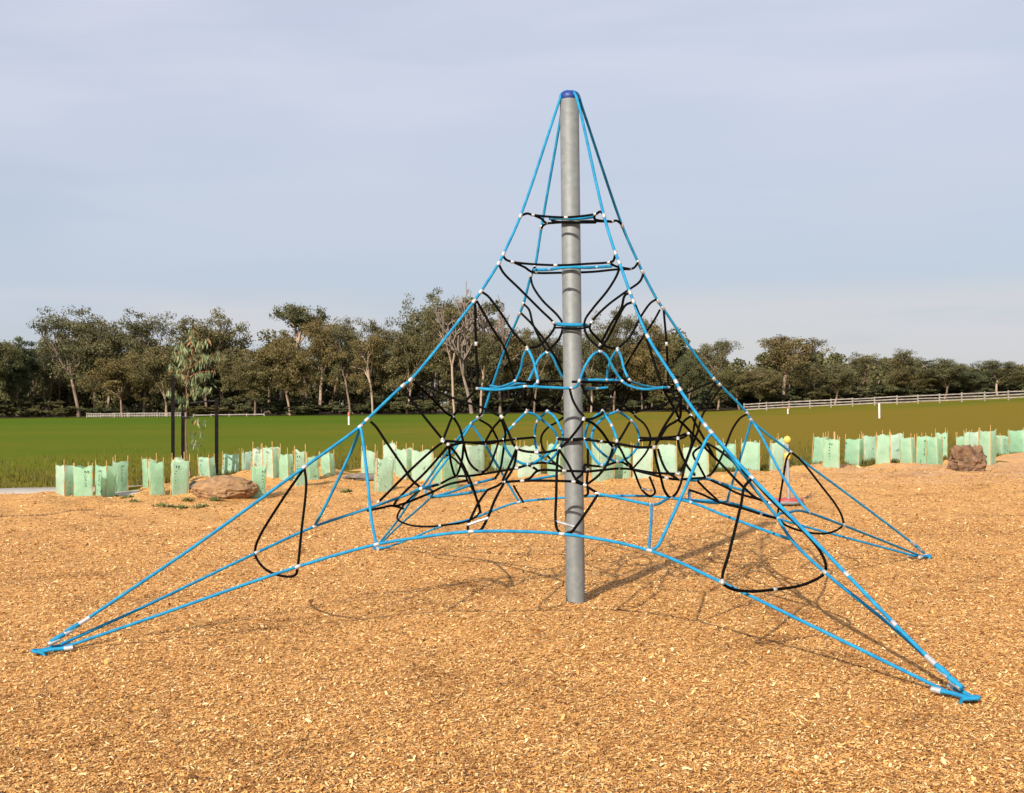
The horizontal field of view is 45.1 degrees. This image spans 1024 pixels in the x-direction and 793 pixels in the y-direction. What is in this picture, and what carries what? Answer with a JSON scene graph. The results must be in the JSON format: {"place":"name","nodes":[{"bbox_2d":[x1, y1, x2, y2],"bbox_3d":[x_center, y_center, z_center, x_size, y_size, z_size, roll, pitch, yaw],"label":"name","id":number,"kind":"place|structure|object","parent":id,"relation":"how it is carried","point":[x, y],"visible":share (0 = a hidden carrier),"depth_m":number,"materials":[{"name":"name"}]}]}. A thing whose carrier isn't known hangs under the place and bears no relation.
{"place":"outdoors","nodes":[
{"label":"outdoors","id":0,"kind":"place"},
{"bbox_2d":[0,485,142,495],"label":"path","id":1,"kind":"structure","parent":0,"point":[25,490],"depth_m":23.86,"materials":[{"name":"concrete"}]},
{"bbox_2d":[0,394,1016,417],"bbox_3d":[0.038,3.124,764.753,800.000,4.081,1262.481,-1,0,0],"label":"woodland floor","id":2,"kind":"structure","parent":0,"point":[475,412],"depth_m":183.49,"materials":[{"name":"plant"}]},
{"bbox_2d":[0,340,23,401],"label":"gum tree","id":3,"kind":"object","parent":2,"relation":"on","point":[4,368],"visible":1,"depth_m":194.43,"materials":[{"name":"green plant"}]},
{"bbox_2d":[0,336,51,416],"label":"gum tree","id":4,"kind":"object","parent":2,"relation":"on","point":[28,357],"visible":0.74,"depth_m":199.87,"materials":[{"name":"green plant"}]},
{"bbox_2d":[0,397,63,416],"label":"shrub","id":5,"kind":"object","parent":2,"relation":"on","point":[27,408],"visible":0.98,"depth_m":198.67,"materials":[{"name":"green plant"}]},
{"bbox_2d":[25,333,66,416],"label":"gum tree","id":6,"kind":"object","parent":2,"relation":"on","point":[52,379],"visible":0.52,"depth_m":207.37,"materials":[{"name":"green plant"}]},
{"bbox_2d":[26,305,123,416],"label":"gum tree","id":7,"kind":"object","parent":2,"relation":"on","point":[81,350],"visible":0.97,"depth_m":195.40,"materials":[{"name":"green plant"}]},
{"bbox_2d":[62,317,143,407],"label":"gum tree","id":8,"kind":"object","parent":2,"relation":"on","point":[117,347],"visible":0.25,"depth_m":198.84,"materials":[{"name":"green plant"}]},
{"bbox_2d":[74,352,159,416],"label":"gum tree","id":9,"kind":"object","parent":2,"relation":"on","point":[115,380],"visible":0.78,"depth_m":189.67,"materials":[{"name":"green plant"}]},
{"bbox_2d":[114,307,179,414],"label":"gum tree","id":10,"kind":"object","parent":2,"relation":"on","point":[135,328],"visible":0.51,"depth_m":192.10,"materials":[{"name":"green plant"}]},
{"bbox_2d":[123,343,207,416],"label":"gum tree","id":11,"kind":"object","parent":2,"relation":"on","point":[156,367],"visible":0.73,"depth_m":187.15,"materials":[{"name":"green plant"}]},
{"bbox_2d":[155,307,255,415],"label":"gum tree","id":12,"kind":"object","parent":2,"relation":"on","point":[217,337],"visible":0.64,"depth_m":189.54,"materials":[{"name":"green plant"}]},
{"bbox_2d":[185,404,242,415],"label":"shrub","id":13,"kind":"object","parent":2,"relation":"on","point":[200,410],"visible":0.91,"depth_m":187.46,"materials":[{"name":"green plant"}]},
{"bbox_2d":[185,339,250,413],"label":"gum tree","id":14,"kind":"object","parent":2,"relation":"on","point":[215,382],"visible":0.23,"depth_m":192.63,"materials":[{"name":"green plant"}]},
{"bbox_2d":[219,395,265,413],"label":"shrub","id":15,"kind":"object","parent":2,"relation":"on","point":[243,404],"visible":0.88,"depth_m":189.70,"materials":[{"name":"green plant"}]},
{"bbox_2d":[213,349,292,415],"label":"gum tree","id":16,"kind":"object","parent":2,"relation":"on","point":[257,375],"visible":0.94,"depth_m":179.20,"materials":[{"name":"green plant"}]},
{"bbox_2d":[256,397,297,414],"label":"shrub","id":17,"kind":"object","parent":2,"relation":"on","point":[278,406],"visible":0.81,"depth_m":183.23,"materials":[{"name":"green plant"}]},
{"bbox_2d":[237,335,322,415],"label":"gum tree","id":18,"kind":"object","parent":2,"relation":"on","point":[289,359],"visible":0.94,"depth_m":179.19,"materials":[{"name":"green plant"}]},
{"bbox_2d":[269,302,331,414],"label":"gum tree","id":19,"kind":"object","parent":2,"relation":"on","point":[293,315],"visible":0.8,"depth_m":184.47,"materials":[{"name":"green plant"}]},
{"bbox_2d":[285,404,339,414],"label":"shrub","id":20,"kind":"object","parent":2,"relation":"on","point":[307,409],"visible":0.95,"depth_m":178.91,"materials":[{"name":"green plant"}]},
{"bbox_2d":[299,317,362,414],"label":"gum tree","id":21,"kind":"object","parent":2,"relation":"on","point":[315,331],"visible":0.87,"depth_m":178.99,"materials":[{"name":"green plant"}]},
{"bbox_2d":[323,401,375,413],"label":"shrub","id":22,"kind":"object","parent":2,"relation":"on","point":[361,408],"visible":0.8,"depth_m":180.38,"materials":[{"name":"green plant"}]},
{"bbox_2d":[323,315,382,414],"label":"gum tree","id":23,"kind":"object","parent":2,"relation":"on","point":[335,333],"visible":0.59,"depth_m":179.26,"materials":[{"name":"green plant"}]},
{"bbox_2d":[338,333,384,411],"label":"gum tree","id":24,"kind":"object","parent":2,"relation":"on","point":[373,345],"visible":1,"depth_m":172.57,"materials":[{"name":"green plant"}]},
{"bbox_2d":[350,319,402,413],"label":"gum tree","id":25,"kind":"object","parent":2,"relation":"on","point":[384,347],"visible":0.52,"depth_m":177.52,"materials":[{"name":"green plant"}]},
{"bbox_2d":[363,393,423,413],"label":"shrub","id":26,"kind":"object","parent":2,"relation":"on","point":[378,401],"visible":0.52,"depth_m":178.11,"materials":[{"name":"green plant"}]},
{"bbox_2d":[381,330,450,414],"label":"gum tree","id":27,"kind":"object","parent":2,"relation":"on","point":[411,356],"visible":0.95,"depth_m":173.13,"materials":[{"name":"green plant"}]},
{"bbox_2d":[389,396,444,413],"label":"shrub","id":28,"kind":"object","parent":2,"relation":"on","point":[425,405],"visible":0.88,"depth_m":174.62,"materials":[{"name":"green plant"}]},
{"bbox_2d":[383,287,461,413],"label":"gum tree","id":29,"kind":"object","parent":2,"relation":"on","point":[428,311],"visible":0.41,"depth_m":176.66,"materials":[{"name":"green plant"}]},
{"bbox_2d":[418,304,473,413],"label":"gum tree","id":30,"kind":"object","parent":2,"relation":"on","point":[450,313],"visible":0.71,"depth_m":172.93,"materials":[{"name":"green plant"}]},
{"bbox_2d":[432,281,492,413],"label":"gum tree","id":31,"kind":"object","parent":2,"relation":"on","point":[463,328],"visible":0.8,"depth_m":170.82,"materials":[{"name":"green plant"}]},
{"bbox_2d":[441,390,487,412],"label":"shrub","id":32,"kind":"object","parent":2,"relation":"on","point":[462,395],"visible":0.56,"depth_m":174.54,"materials":[{"name":"green plant"}]},
{"bbox_2d":[467,327,514,412],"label":"gum tree","id":33,"kind":"object","parent":2,"relation":"on","point":[484,356],"visible":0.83,"depth_m":169.35,"materials":[{"name":"green plant"}]},
{"bbox_2d":[473,296,517,412],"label":"gum tree","id":34,"kind":"object","parent":2,"relation":"on","point":[497,327],"visible":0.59,"depth_m":172.17,"materials":[{"name":"green plant"}]},
{"bbox_2d":[472,321,543,412],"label":"gum tree","id":35,"kind":"object","parent":2,"relation":"on","point":[519,350],"visible":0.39,"depth_m":173.90,"materials":[{"name":"green plant"}]},
{"bbox_2d":[0,296,1023,416],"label":"distant woodland","id":36,"kind":"object","parent":2,"relation":"on","point":[96,398],"visible":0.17,"depth_m":193.38,"materials":[{"name":"green plant"}]},
{"bbox_2d":[511,326,560,412],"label":"gum tree","id":37,"kind":"object","parent":2,"relation":"on","point":[533,342],"visible":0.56,"depth_m":173.04,"materials":[{"name":"green plant"}]},
{"bbox_2d":[532,333,594,411],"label":"gum tree","id":38,"kind":"object","parent":2,"relation":"on","point":[552,370],"visible":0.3,"depth_m":176.54,"materials":[{"name":"green plant"}]},
{"bbox_2d":[582,329,612,412],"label":"gum tree","id":39,"kind":"object","parent":2,"relation":"on","point":[593,348],"visible":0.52,"depth_m":169.61,"materials":[{"name":"green plant"}]},
{"bbox_2d":[582,392,622,411],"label":"shrub","id":40,"kind":"object","parent":2,"relation":"on","point":[600,399],"visible":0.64,"depth_m":174.50,"materials":[{"name":"green plant"}]},
{"bbox_2d":[582,305,639,410],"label":"gum tree","id":41,"kind":"object","parent":2,"relation":"on","point":[630,322],"visible":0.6,"depth_m":173.29,"materials":[{"name":"green plant"}]},
{"bbox_2d":[611,328,670,408],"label":"gum tree","id":42,"kind":"object","parent":2,"relation":"on","point":[637,371],"visible":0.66,"depth_m":173.24,"materials":[{"name":"green plant"}]},
{"bbox_2d":[634,317,677,410],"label":"gum tree","id":43,"kind":"object","parent":2,"relation":"on","point":[655,330],"visible":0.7,"depth_m":171.03,"materials":[{"name":"green plant"}]},
{"bbox_2d":[646,391,697,411],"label":"shrub","id":44,"kind":"object","parent":2,"relation":"on","point":[658,399],"visible":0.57,"depth_m":170.17,"materials":[{"name":"green plant"}]},
{"bbox_2d":[672,350,708,408],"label":"gum tree","id":45,"kind":"object","parent":2,"relation":"on","point":[689,374],"visible":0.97,"depth_m":168.42,"materials":[{"name":"green plant"}]},
{"bbox_2d":[682,390,725,409],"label":"shrub","id":46,"kind":"object","parent":2,"relation":"on","point":[696,401],"visible":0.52,"depth_m":169.50,"materials":[{"name":"green plant"}]},
{"bbox_2d":[693,338,743,410],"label":"gum tree","id":47,"kind":"object","parent":2,"relation":"on","point":[721,348],"visible":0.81,"depth_m":168.17,"materials":[{"name":"green plant"}]},
{"bbox_2d":[703,365,752,409],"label":"gum tree","id":48,"kind":"object","parent":2,"relation":"on","point":[734,389],"visible":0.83,"depth_m":165.51,"materials":[{"name":"green plant"}]},
{"bbox_2d":[732,365,789,407],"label":"gum tree","id":49,"kind":"object","parent":2,"relation":"on","point":[764,382],"visible":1,"depth_m":162.56,"materials":[{"name":"green plant"}]},
{"bbox_2d":[745,386,804,406],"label":"shrub","id":50,"kind":"object","parent":2,"relation":"on","point":[792,393],"visible":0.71,"depth_m":167.85,"materials":[{"name":"green plant"}]},
{"bbox_2d":[755,334,834,406],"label":"gum tree","id":51,"kind":"object","parent":2,"relation":"on","point":[782,348],"visible":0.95,"depth_m":164.81,"materials":[{"name":"green plant"}]},
{"bbox_2d":[790,343,824,404],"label":"gum tree","id":52,"kind":"object","parent":2,"relation":"on","point":[805,368],"visible":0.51,"depth_m":166.46,"materials":[{"name":"green plant"}]},
{"bbox_2d":[804,362,866,404],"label":"gum tree","id":53,"kind":"object","parent":2,"relation":"on","point":[837,377],"visible":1,"depth_m":161.78,"materials":[{"name":"green plant"}]},
{"bbox_2d":[835,351,882,402],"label":"gum tree","id":54,"kind":"object","parent":2,"relation":"on","point":[861,361],"visible":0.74,"depth_m":163.89,"materials":[{"name":"green plant"}]},
{"bbox_2d":[851,386,920,400],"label":"shrub","id":55,"kind":"object","parent":2,"relation":"on","point":[883,392],"visible":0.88,"depth_m":160.62,"materials":[{"name":"green plant"}]},
{"bbox_2d":[880,349,923,401],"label":"gum tree","id":56,"kind":"object","parent":2,"relation":"on","point":[899,364],"visible":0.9,"depth_m":159.75,"materials":[{"name":"green plant"}]},
{"bbox_2d":[884,368,946,391],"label":"gum tree","id":57,"kind":"object","parent":2,"relation":"on","point":[913,378],"visible":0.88,"depth_m":159.37,"materials":[{"name":"green plant"}]},
{"bbox_2d":[907,357,983,398],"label":"gum tree","id":58,"kind":"object","parent":2,"relation":"on","point":[947,369],"visible":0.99,"depth_m":157.46,"materials":[{"name":"green plant"}]},
{"bbox_2d":[953,368,1001,395],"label":"gum tree","id":59,"kind":"object","parent":2,"relation":"on","point":[972,382],"visible":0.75,"depth_m":157.99,"materials":[{"name":"green plant"}]},
{"bbox_2d":[971,359,1022,394],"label":"gum tree","id":60,"kind":"object","parent":2,"relation":"on","point":[989,365],"visible":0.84,"depth_m":157.17,"materials":[{"name":"green plant"}]},
{"bbox_2d":[989,364,1023,387],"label":"gum tree","id":61,"kind":"object","parent":2,"relation":"on","point":[1016,375],"visible":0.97,"depth_m":156.52,"materials":[{"name":"green plant"}]},
{"bbox_2d":[0,436,1017,487],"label":"grass edge","id":62,"kind":"object","parent":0,"point":[764,465],"depth_m":30.43,"materials":[{"name":"green plant"}]},
{"bbox_2d":[0,452,1023,792],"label":"mulch ground","id":63,"kind":"structure","parent":0,"point":[1004,464],"depth_m":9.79,"materials":[{"name":"brown wood"}]},
{"bbox_2d":[55,459,74,495],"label":"tree guard","id":64,"kind":"object","parent":63,"relation":"on","point":[64,481],"visible":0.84,"depth_m":22.01,"materials":[{"name":"green plastic"}]},
{"bbox_2d":[73,462,93,496],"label":"tree guard","id":65,"kind":"object","parent":63,"relation":"on","point":[83,480],"visible":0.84,"depth_m":21.86,"materials":[{"name":"green plastic"}]},
{"bbox_2d":[95,460,115,496],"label":"tree guard","id":66,"kind":"object","parent":63,"relation":"on","point":[105,480],"visible":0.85,"depth_m":22.50,"materials":[{"name":"green plastic"}]},
{"bbox_2d":[112,455,128,491],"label":"tree guard","id":67,"kind":"object","parent":63,"relation":"on","point":[121,476],"visible":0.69,"depth_m":23.35,"materials":[{"name":"green plastic"}]},
{"bbox_2d":[148,457,164,494],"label":"tree guard","id":68,"kind":"object","parent":63,"relation":"on","point":[156,478],"visible":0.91,"depth_m":21.93,"materials":[{"name":"green plastic"}]},
{"bbox_2d":[170,454,189,494],"bbox_3d":[-6.051,1.462,22.211,0.391,0.842,0.325,-1,0,26],"label":"tree guard","id":69,"kind":"object","parent":63,"relation":"on","point":[180,477],"visible":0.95,"depth_m":22.16,"materials":[{"name":"green plastic"}]},
{"bbox_2d":[197,454,215,476],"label":"tree guard","id":70,"kind":"object","parent":63,"relation":"on","point":[206,466],"visible":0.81,"depth_m":25.57,"materials":[{"name":"green plastic"}]},
{"bbox_2d":[190,475,258,498],"bbox_3d":[-4.951,1.579,21.153,1.211,0.478,0.953,-1,0,0],"label":"boulder","id":71,"kind":"object","parent":63,"relation":"on","point":[225,487],"visible":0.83,"depth_m":20.83,"materials":[{"name":"brown stone"}]},
{"bbox_2d":[250,461,266,497],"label":"tree guard","id":72,"kind":"object","parent":63,"relation":"on","point":[258,476],"visible":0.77,"depth_m":21.26,"materials":[{"name":"green plastic"}]},
{"bbox_2d":[262,443,280,478],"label":"tree guard","id":73,"kind":"object","parent":63,"relation":"on","point":[270,457],"visible":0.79,"depth_m":24.25,"materials":[{"name":"green plastic"}]},
{"bbox_2d":[278,448,293,480],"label":"tree guard","id":74,"kind":"object","parent":63,"relation":"on","point":[286,465],"visible":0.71,"depth_m":24.13,"materials":[{"name":"green plastic"}]},
{"bbox_2d":[294,444,305,486],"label":"tree guard","id":75,"kind":"object","parent":63,"relation":"on","point":[299,460],"visible":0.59,"depth_m":23.08,"materials":[{"name":"green plastic"}]},
{"bbox_2d":[374,451,393,491],"bbox_3d":[-2.370,1.392,22.051,0.367,0.863,0.422,-1,0,39],"label":"tree guard","id":76,"kind":"object","parent":63,"relation":"on","point":[384,476],"visible":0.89,"depth_m":21.95,"materials":[{"name":"green plastic"}]},
{"bbox_2d":[394,443,411,478],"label":"tree guard","id":77,"kind":"object","parent":63,"relation":"on","point":[404,456],"visible":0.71,"depth_m":24.76,"materials":[{"name":"green plastic"}]},
{"bbox_2d":[411,444,432,480],"bbox_3d":[-1.858,1.387,24.875,0.411,0.819,0.450,-1,0,-35],"label":"tree guard","id":78,"kind":"object","parent":63,"relation":"on","point":[420,468],"visible":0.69,"depth_m":24.77,"materials":[{"name":"green plastic"}]},
{"bbox_2d":[433,453,458,488],"bbox_3d":[-1.230,1.407,22.876,0.475,0.819,0.484,-1,0,-36],"label":"tree guard","id":79,"kind":"object","parent":63,"relation":"on","point":[444,473],"visible":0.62,"depth_m":22.73,"materials":[{"name":"green plastic"}]},
{"bbox_2d":[455,444,484,478],"bbox_3d":[-0.941,1.329,25.500,0.582,0.933,0.632,-1,0,35],"label":"tree guard","id":80,"kind":"object","parent":63,"relation":"on","point":[475,453],"visible":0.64,"depth_m":25.33,"materials":[{"name":"green plastic"}]},
{"bbox_2d":[491,443,518,469],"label":"tree guard","id":81,"kind":"object","parent":63,"relation":"on","point":[507,457],"visible":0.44,"depth_m":28.01,"materials":[{"name":"green plastic"}]},
{"bbox_2d":[30,90,980,703],"bbox_3d":[0.502,-0.170,10.217,5.885,4.614,6.198,-1,0,16],"label":"climbing net","id":82,"kind":"object","parent":63,"relation":"on","point":[572,266],"visible":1,"depth_m":9.74,"materials":[{"name":"fabric"}]},
{"bbox_2d":[516,441,540,477],"bbox_3d":[0.309,1.312,24.860,0.501,0.830,0.470,-1,0,-9],"label":"tree guard","id":83,"kind":"object","parent":63,"relation":"on","point":[524,457],"visible":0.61,"depth_m":24.65,"materials":[{"name":"green plastic"}]},
{"bbox_2d":[591,439,614,482],"bbox_3d":[1.686,1.265,23.809,0.448,0.934,0.492,-1,0,37],"label":"tree guard","id":84,"kind":"object","parent":63,"relation":"on","point":[601,458],"visible":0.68,"depth_m":23.68,"materials":[{"name":"green plastic"}]},
{"bbox_2d":[615,446,630,478],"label":"tree guard","id":85,"kind":"object","parent":63,"relation":"on","point":[622,474],"visible":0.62,"depth_m":24.27,"materials":[{"name":"green plastic"}]},
{"bbox_2d":[633,442,652,478],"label":"tree guard","id":86,"kind":"object","parent":63,"relation":"on","point":[646,463],"visible":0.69,"depth_m":23.93,"materials":[{"name":"green plastic"}]},
{"bbox_2d":[657,441,676,471],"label":"tree guard","id":87,"kind":"object","parent":63,"relation":"on","point":[668,452],"visible":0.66,"depth_m":26.58,"materials":[{"name":"green plastic"}]},
{"bbox_2d":[683,441,708,477],"bbox_3d":[3.811,1.380,25.487,0.538,0.931,0.522,-1,0,11],"label":"tree guard","id":88,"kind":"object","parent":63,"relation":"on","point":[703,461],"visible":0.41,"depth_m":25.26,"materials":[{"name":"green plastic"}]},
{"bbox_2d":[741,438,759,470],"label":"tree guard","id":89,"kind":"object","parent":63,"relation":"on","point":[750,458],"visible":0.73,"depth_m":26.73,"materials":[{"name":"green plastic"}]},
{"bbox_2d":[769,440,784,470],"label":"tree guard","id":90,"kind":"object","parent":63,"relation":"on","point":[777,450],"visible":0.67,"depth_m":26.45,"materials":[{"name":"green plastic"}]},
{"bbox_2d":[775,436,802,505],"bbox_3d":[4.088,1.152,18.229,0.424,1.135,0.424,-1,0,0],"label":"spinner","id":91,"kind":"object","parent":63,"relation":"on","point":[788,500],"visible":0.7,"depth_m":18.20,"materials":[{"name":"red plastic"}]},
{"bbox_2d":[822,432,839,468],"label":"tree guard","id":92,"kind":"object","parent":63,"relation":"on","point":[831,452],"visible":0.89,"depth_m":25.35,"materials":[{"name":"green plastic"}]},
{"bbox_2d":[844,434,862,465],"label":"tree guard","id":93,"kind":"object","parent":63,"relation":"on","point":[853,451],"visible":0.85,"depth_m":28.14,"materials":[{"name":"green plastic"}]},
{"bbox_2d":[875,430,890,464],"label":"tree guard","id":94,"kind":"object","parent":63,"relation":"on","point":[883,450],"visible":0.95,"depth_m":27.91,"materials":[{"name":"green plastic"}]},
{"bbox_2d":[899,434,915,462],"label":"tree guard","id":95,"kind":"object","parent":63,"relation":"on","point":[907,450],"visible":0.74,"depth_m":28.00,"materials":[{"name":"green plastic"}]},
{"bbox_2d":[925,433,942,464],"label":"tree guard","id":96,"kind":"object","parent":63,"relation":"on","point":[934,451],"visible":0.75,"depth_m":28.56,"materials":[{"name":"green plastic"}]},
{"bbox_2d":[947,445,986,471],"bbox_3d":[9.733,1.384,26.396,0.858,0.728,0.610,-1,0,0],"label":"boulder","id":97,"kind":"object","parent":63,"relation":"on","point":[964,458],"visible":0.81,"depth_m":26.17,"materials":[{"name":"brown stone"}]},
{"bbox_2d":[979,425,995,464],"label":"tree guard","id":98,"kind":"object","parent":63,"relation":"on","point":[987,441],"visible":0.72,"depth_m":27.83,"materials":[{"name":"green plastic"}]},
{"bbox_2d":[1008,427,1023,452],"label":"tree guard","id":99,"kind":"object","parent":63,"relation":"on","point":[1016,441],"visible":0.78,"depth_m":32.68,"materials":[{"name":"green plastic"}]},
{"bbox_2d":[0,395,1023,496],"bbox_3d":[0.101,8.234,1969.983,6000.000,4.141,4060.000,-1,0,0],"label":"grass field","id":100,"kind":"structure","parent":0,"point":[21,439],"depth_m":70.88,"materials":[{"name":"green plant"}]},
{"bbox_2d":[171,375,174,459],"bbox_3d":[-7.157,0.766,26.019,0.073,2.433,0.054,0,0,-17],"label":"timber stake","id":101,"kind":"object","parent":100,"relation":"on","point":[173,415],"visible":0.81,"depth_m":26.00,"materials":[{"name":"black wood"}]},
{"bbox_2d":[165,329,224,475],"bbox_3d":[-6.747,0.191,26.276,1.254,3.297,0.777,-1,0,-13],"label":"young gum tree","id":102,"kind":"object","parent":100,"relation":"on","point":[183,349],"visible":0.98,"depth_m":26.26,"materials":[{"name":"green plant"}]},
{"bbox_2d":[743,390,1023,411],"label":"rail fence","id":103,"kind":"object","parent":100,"relation":"on","point":[896,399],"visible":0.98,"depth_m":141.95,"materials":[{"name":"white wood"}]},
{"bbox_2d":[0,0,1023,403],"label":"sky","id":104,"kind":"structure","parent":0,"point":[849,174],"materials":[{"name":"blue"}]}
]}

